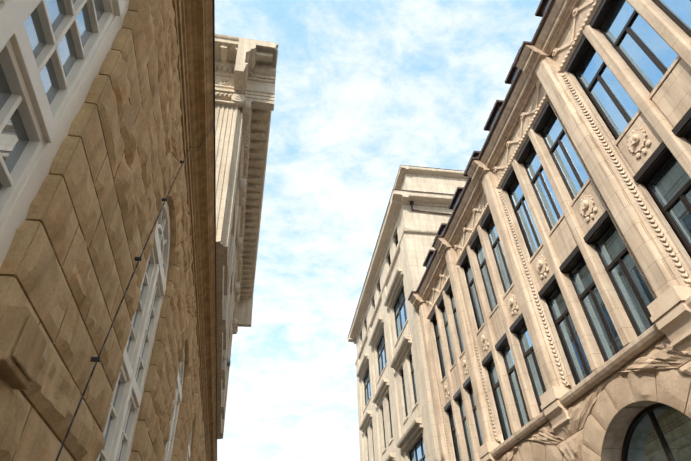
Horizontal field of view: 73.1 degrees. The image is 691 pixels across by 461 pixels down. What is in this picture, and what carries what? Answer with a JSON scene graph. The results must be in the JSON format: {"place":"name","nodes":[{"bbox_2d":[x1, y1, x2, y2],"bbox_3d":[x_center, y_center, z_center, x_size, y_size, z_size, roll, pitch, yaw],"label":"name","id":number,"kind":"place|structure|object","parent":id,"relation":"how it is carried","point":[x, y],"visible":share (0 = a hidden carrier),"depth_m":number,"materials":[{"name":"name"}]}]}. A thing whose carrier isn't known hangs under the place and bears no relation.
{"place":"outdoors","nodes":[
{"label":"outdoors","id":0,"kind":"place"},
{"bbox_2d":[215,0,541,460],"label":"sky","id":1,"kind":"structure","parent":0,"point":[365,90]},
{"bbox_2d":[348,165,467,460],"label":"plain building","id":2,"kind":"structure","parent":0,"point":[416,232],"depth_m":34.42,"materials":[{"name":"stone"}]},
{"bbox_2d":[361,234,424,460],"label":"window frames","id":3,"kind":"structure","parent":2,"relation":"attached to","point":[414,447],"depth_m":34.49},
{"bbox_2d":[365,235,425,460],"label":"window panes","id":4,"kind":"structure","parent":3,"relation":"in","point":[418,446],"depth_m":33.46,"materials":[{"name":"blue glass"}]},
{"bbox_2d":[347,165,461,338],"bbox_3d":[9.110,3.816,44.628,14.780,6.347,23.060,4,-41,-7],"label":"roof cornice","id":5,"kind":"object","parent":2,"relation":"on","point":[411,203],"visible":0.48,"depth_m":34.57,"materials":[{"name":"beige stone"}]},
{"bbox_2d":[409,0,690,460],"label":"building facade","id":6,"kind":"structure","parent":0,"point":[664,106],"depth_m":14.90,"materials":[{"name":"beige stone"}]},
{"bbox_2d":[408,0,555,299],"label":"roof cornice","id":7,"kind":"structure","parent":6,"relation":"on","point":[499,105],"depth_m":20.17,"materials":[{"name":"black metal"}]},
{"bbox_2d":[426,0,690,460],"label":"ornate carving","id":8,"kind":"object","parent":6,"relation":"attached to","point":[669,309],"visible":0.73,"depth_m":13.56},
{"bbox_2d":[429,0,690,460],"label":"windows","id":9,"kind":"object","parent":6,"relation":"attached to","point":[655,164],"visible":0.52,"depth_m":14.05,"materials":[{"name":"black metal"}]},
{"bbox_2d":[427,0,690,460],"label":"window panes","id":10,"kind":"structure","parent":9,"relation":"in","point":[670,181],"depth_m":12.80,"materials":[{"name":"blue glass"}]},
{"bbox_2d":[497,336,690,460],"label":"stone archway wall","id":11,"kind":"structure","parent":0,"point":[651,373],"depth_m":11.61,"materials":[{"name":"beige stone"}]},
{"bbox_3d":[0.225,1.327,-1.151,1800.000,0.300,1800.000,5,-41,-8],"label":"ground","id":12,"kind":"structure","parent":0,"visible":0},
{"bbox_2d":[0,0,216,460],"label":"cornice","id":13,"kind":"structure","parent":12,"relation":"on","point":[193,21],"depth_m":11.20,"materials":[{"name":"brown stone"}]},
{"bbox_2d":[0,306,46,389],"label":"stone block","id":14,"kind":"object","parent":13,"relation":"attached to","point":[23,341],"visible":1,"depth_m":3.03,"materials":[{"name":"stone"}]},
{"bbox_2d":[0,0,163,460],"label":"window panes","id":15,"kind":"structure","parent":13,"relation":"attached to","point":[14,139],"depth_m":3.82,"materials":[{"name":"blue glass"}]},
{"bbox_2d":[0,0,191,460],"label":"window frames","id":16,"kind":"structure","parent":13,"relation":"attached to","point":[46,125],"depth_m":4.07,"materials":[{"name":"white paint"}]},
{"bbox_2d":[0,0,205,460],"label":"sandstone blocks","id":17,"kind":"structure","parent":13,"relation":"attached to","point":[76,248],"depth_m":5.10,"materials":[{"name":"brown stone"}]},
{"bbox_2d":[55,123,214,460],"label":"lightning rod cable","id":18,"kind":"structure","parent":13,"relation":"attached to","point":[98,358],"depth_m":4.96,"materials":[{"name":"black"}]},
{"bbox_2d":[213,0,216,440],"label":"sandstone roof flashing","id":19,"kind":"object","parent":13,"relation":"on","point":[214,162],"visible":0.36,"depth_m":11.62,"materials":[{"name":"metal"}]},
{"bbox_2d":[215,33,277,438],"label":"cream building","id":20,"kind":"structure","parent":12,"relation":"on","point":[245,73],"depth_m":19.90,"materials":[{"name":"stone"}]}
]}

